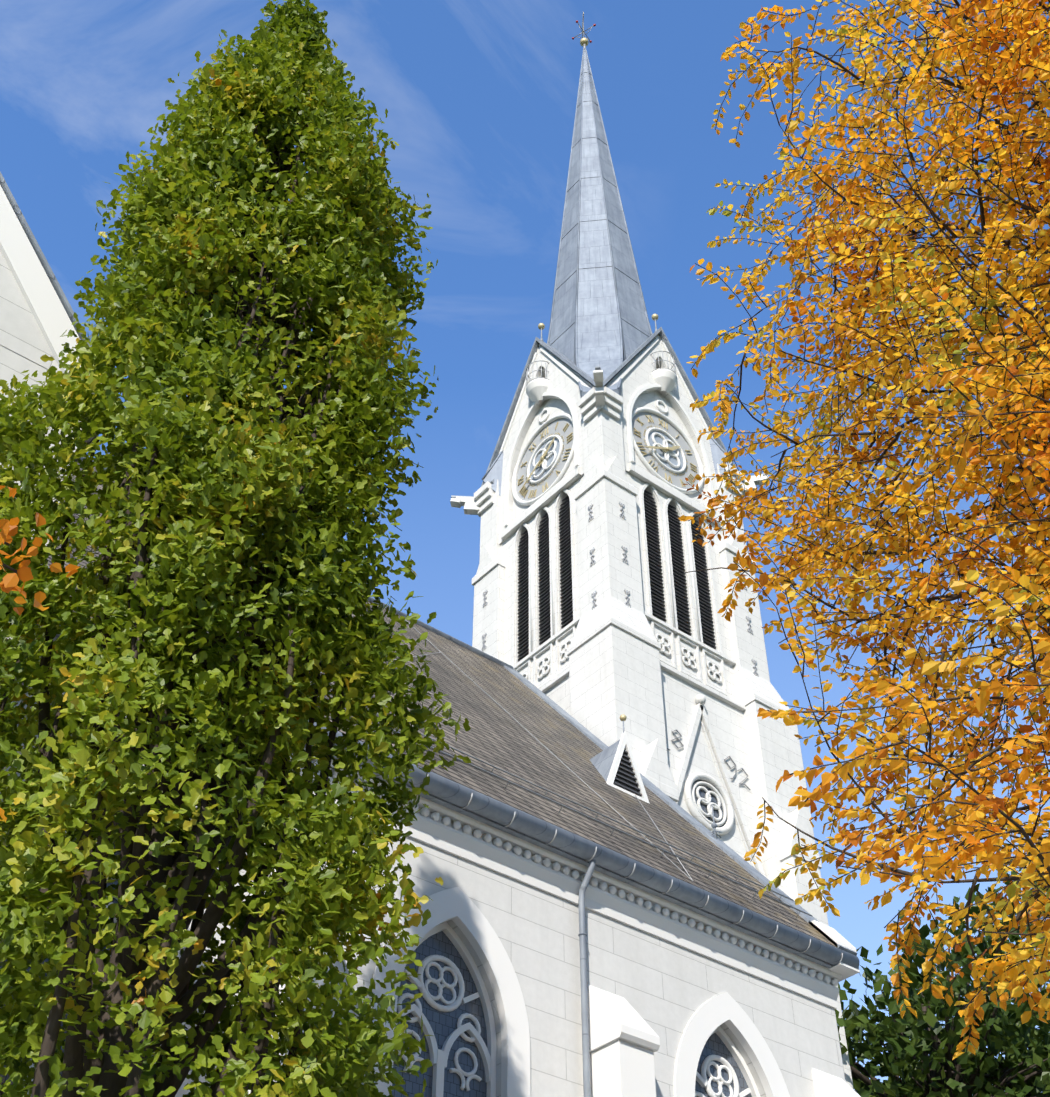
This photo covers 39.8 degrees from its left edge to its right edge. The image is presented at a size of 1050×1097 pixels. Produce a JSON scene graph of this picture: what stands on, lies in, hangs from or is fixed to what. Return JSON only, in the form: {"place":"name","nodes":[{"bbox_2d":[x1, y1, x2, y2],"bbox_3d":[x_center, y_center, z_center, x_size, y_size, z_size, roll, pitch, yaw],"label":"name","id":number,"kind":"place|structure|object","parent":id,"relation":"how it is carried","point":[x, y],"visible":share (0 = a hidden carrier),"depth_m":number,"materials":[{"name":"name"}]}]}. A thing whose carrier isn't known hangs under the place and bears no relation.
{"place":"outdoors","nodes":[
{"label":"outdoors","id":0,"kind":"place"},
{"bbox_2d":[0,485,78,614],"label":"leaves","id":1,"kind":"object","parent":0,"point":[9,583],"depth_m":6.39,"materials":[{"name":"orange plant"}]},
{"bbox_2d":[0,251,92,638],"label":"transept walls","id":2,"kind":"structure","parent":0,"point":[24,346],"depth_m":14.86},
{"bbox_2d":[0,185,101,393],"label":"trim","id":3,"kind":"structure","parent":2,"relation":"on","point":[47,309],"depth_m":15.31,"materials":[{"name":"stone"}]},
{"bbox_2d":[0,0,470,1096],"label":"oak tree","id":4,"kind":"object","parent":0,"point":[180,218],"depth_m":10.23,"materials":[{"name":"green plant"}]},
{"bbox_2d":[0,679,845,1096],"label":"nave wall","id":5,"kind":"structure","parent":0,"point":[664,989],"depth_m":21.64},
{"bbox_2d":[15,649,841,1008],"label":"cornice","id":6,"kind":"structure","parent":5,"relation":"attached to","point":[445,829],"depth_m":22.57,"materials":[{"name":"white paint"}]},
{"bbox_2d":[248,869,860,1096],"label":"wall buttresses","id":7,"kind":"structure","parent":5,"relation":"attached to","point":[624,1041],"depth_m":20.52,"materials":[{"name":"white paint"}]},
{"bbox_2d":[0,0,1049,1091],"label":"sky","id":8,"kind":"structure","parent":0,"point":[479,97],"materials":[{"name":"blue"}]},
{"bbox_2d":[678,0,1049,1059],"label":"autumn tree","id":9,"kind":"object","parent":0,"point":[1030,578],"depth_m":11.02,"materials":[{"name":"orange plant"}]},
{"bbox_2d":[835,882,1049,1096],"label":"tree","id":10,"kind":"object","parent":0,"point":[885,1031],"depth_m":33.79,"materials":[{"name":"green plant"}]},
{"bbox_2d":[845,830,1049,1096],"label":"tree","id":11,"kind":"object","parent":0,"point":[1012,1051],"depth_m":34.38,"materials":[{"name":"green plant"}]},
{"label":"ground","id":12,"kind":"structure","parent":0,"visible":0},
{"bbox_2d":[75,419,98,461],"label":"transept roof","id":13,"kind":"structure","parent":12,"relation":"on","point":[90,439],"depth_m":15.46,"materials":[{"name":"grey"}]},
{"bbox_2d":[0,172,91,346],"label":"roof edge","id":14,"kind":"object","parent":13,"relation":"attached to","point":[39,254],"depth_m":15.56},
{"bbox_2d":[450,370,853,1089],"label":"tower buttresses","id":15,"kind":"structure","parent":12,"relation":"on","point":[612,650],"depth_m":38.62,"materials":[{"name":"white paint"}]},
{"bbox_2d":[499,338,715,526],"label":"gable moldings","id":16,"kind":"structure","parent":15,"relation":"on","point":[631,414],"depth_m":45.23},
{"bbox_2d":[499,344,594,544],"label":"clock gable wall","id":17,"kind":"structure","parent":16,"relation":"attached to","point":[564,383],"depth_m":46.13,"materials":[{"name":"white paint"}]},
{"bbox_2d":[526,369,676,403],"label":"corbels","id":18,"kind":"object","parent":16,"relation":"attached to","point":[665,379],"visible":0.46,"depth_m":46.49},
{"bbox_2d":[526,351,676,386],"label":"balcony railings","id":19,"kind":"object","parent":16,"relation":"attached to","point":[528,378],"visible":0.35,"depth_m":46.94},
{"bbox_2d":[517,415,696,497],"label":"clock goldwork","id":20,"kind":"object","parent":16,"relation":"attached to","point":[664,449],"visible":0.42,"depth_m":44.75,"materials":[{"name":"gold metal"}]},
{"bbox_2d":[516,412,699,500],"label":"clock dials","id":21,"kind":"object","parent":16,"relation":"attached to","point":[672,431],"depth_m":44.84,"materials":[{"name":"grey paint"}]},
{"bbox_2d":[530,430,682,480],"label":"tracery","id":22,"kind":"object","parent":21,"relation":"attached to","point":[658,439],"depth_m":44.77,"materials":[{"name":"grey"}]},
{"bbox_2d":[481,319,736,485],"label":"zinc gable roofs","id":23,"kind":"object","parent":16,"relation":"on","point":[659,331],"visible":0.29,"depth_m":47.42,"materials":[{"name":"grey metal"}]},
{"bbox_2d":[538,314,657,329],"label":"finial balls","id":24,"kind":"object","parent":23,"relation":"on","point":[542,325],"visible":0.52,"depth_m":49.05},
{"bbox_2d":[606,334,722,528],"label":"clock gable wall","id":25,"kind":"structure","parent":16,"relation":"attached to","point":[636,377],"depth_m":45.90,"materials":[{"name":"white paint"}]},
{"bbox_2d":[482,47,733,495],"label":"spire","id":26,"kind":"structure","parent":15,"relation":"on","point":[599,315],"depth_m":51.93,"materials":[{"name":"metal"}]},
{"bbox_2d":[580,12,588,45],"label":"spire finial","id":27,"kind":"object","parent":26,"relation":"on","point":[583,41],"visible":0.94,"depth_m":65.08,"materials":[{"name":"gold metal"}]},
{"bbox_2d":[574,22,592,48],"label":"spire rod","id":28,"kind":"object","parent":27,"relation":"on","point":[584,44],"visible":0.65,"depth_m":65.70,"materials":[{"name":"grey metal"}]},
{"bbox_2d":[451,366,767,497],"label":"gargoyles","id":29,"kind":"object","parent":15,"relation":"on","point":[596,368],"visible":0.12,"depth_m":46.03,"materials":[{"name":"stone"}]},
{"bbox_2d":[517,490,715,659],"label":"louvres","id":30,"kind":"object","parent":15,"relation":"on","point":[545,520],"visible":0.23,"depth_m":41.62,"materials":[{"name":"grey"}]},
{"bbox_2d":[481,502,758,676],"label":"wall anchors","id":31,"kind":"object","parent":15,"relation":"on","point":[624,559],"depth_m":40.41,"materials":[{"name":"grey paint"}]},
{"bbox_2d":[501,463,765,876],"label":"tower wall","id":32,"kind":"structure","parent":15,"relation":"attached to","point":[706,720],"depth_m":38.51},
{"bbox_2d":[500,472,735,699],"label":"belfry window","id":33,"kind":"structure","parent":32,"relation":"in","point":[506,550],"depth_m":41.43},
{"bbox_2d":[665,729,750,789],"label":"date numerals","id":34,"kind":"object","parent":32,"relation":"attached to","point":[724,759],"visible":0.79,"depth_m":37.23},
{"bbox_2d":[692,780,726,827],"bbox_3d":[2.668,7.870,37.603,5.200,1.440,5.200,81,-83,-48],"label":"tracery","id":35,"kind":"object","parent":32,"relation":"in","point":[702,793],"depth_m":35.95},
{"bbox_3d":[-17.478,3.479,19.547,44.100,24.364,18.000,29,-49,-28],"label":"nave","id":36,"kind":"object","parent":12,"relation":"on","visible":0},
{"bbox_2d":[22,831,759,1096],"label":"tracery window","id":37,"kind":"structure","parent":36,"relation":"attached to","point":[438,1058],"depth_m":19.95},
{"bbox_2d":[0,838,751,1096],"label":"window glass","id":38,"kind":"object","parent":37,"relation":"in","point":[443,1025],"depth_m":19.80,"materials":[{"name":"glass"}]},
{"bbox_2d":[5,859,789,1096],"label":"window surrounds","id":39,"kind":"object","parent":36,"relation":"attached to","point":[457,906],"visible":0.48,"depth_m":20.46,"materials":[{"name":"white stone"}]},
{"bbox_2d":[46,460,835,946],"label":"church roof","id":40,"kind":"structure","parent":36,"relation":"on","point":[498,736],"depth_m":26.63,"materials":[{"name":"tile"}]},
{"bbox_2d":[48,567,842,965],"bbox_3d":[-14.475,-4.110,21.096,43.812,11.716,9.296,29,-49,-28],"label":"roof ironwork","id":41,"kind":"object","parent":40,"relation":"on","point":[610,819],"visible":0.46,"depth_m":24.09,"materials":[{"name":"grey paint"}]},
{"bbox_2d":[80,457,857,955],"bbox_3d":[-17.416,-1.667,24.248,44.260,11.980,19.094,29,-49,-28],"label":"roof flashing","id":42,"kind":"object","parent":40,"relation":"attached to","point":[716,841],"depth_m":30.75,"materials":[{"name":"grey metal"}]},
{"bbox_2d":[590,740,619,780],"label":"dormer roof","id":43,"kind":"structure","parent":40,"relation":"on","point":[602,762],"depth_m":29.78,"materials":[{"name":"grey metal"}]},
{"bbox_2d":[620,714,626,720],"bbox_3d":[2.041,3.525,30.172,0.143,0.150,0.150,29,-49,-28],"label":"finial ball","id":44,"kind":"object","parent":43,"relation":"on","point":[623,717],"visible":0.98,"depth_m":30.12,"materials":[{"name":"gold metal"}]},
{"bbox_2d":[606,731,649,803],"bbox_3d":[2.045,4.365,29.410,1.157,1.582,0.090,29,-49,-28],"label":"dormer frame","id":45,"kind":"object","parent":40,"relation":"on","point":[624,743],"visible":0.67,"depth_m":29.31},
{"bbox_2d":[613,748,641,796],"bbox_3d":[2.038,4.408,29.382,1.000,1.370,0.050,29,-49,-28],"label":"dormer louver","id":46,"kind":"object","parent":45,"relation":"in","point":[625,778],"visible":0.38,"depth_m":29.22,"materials":[{"name":"black wood"}]},
{"bbox_2d":[38,624,859,1096],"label":"gutter and downspout","id":47,"kind":"object","parent":36,"relation":"attached to","point":[482,808],"visible":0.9,"depth_m":22.20,"materials":[{"name":"metal"}]},
{"bbox_2d":[809,920,859,981],"bbox_3d":[5.400,6.999,25.427,0.500,1.000,0.600,29,-49,-28],"label":"gable kneeler","id":48,"kind":"object","parent":36,"relation":"on","point":[845,971],"visible":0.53,"depth_m":25.20,"materials":[{"name":"white stone"}]}
]}

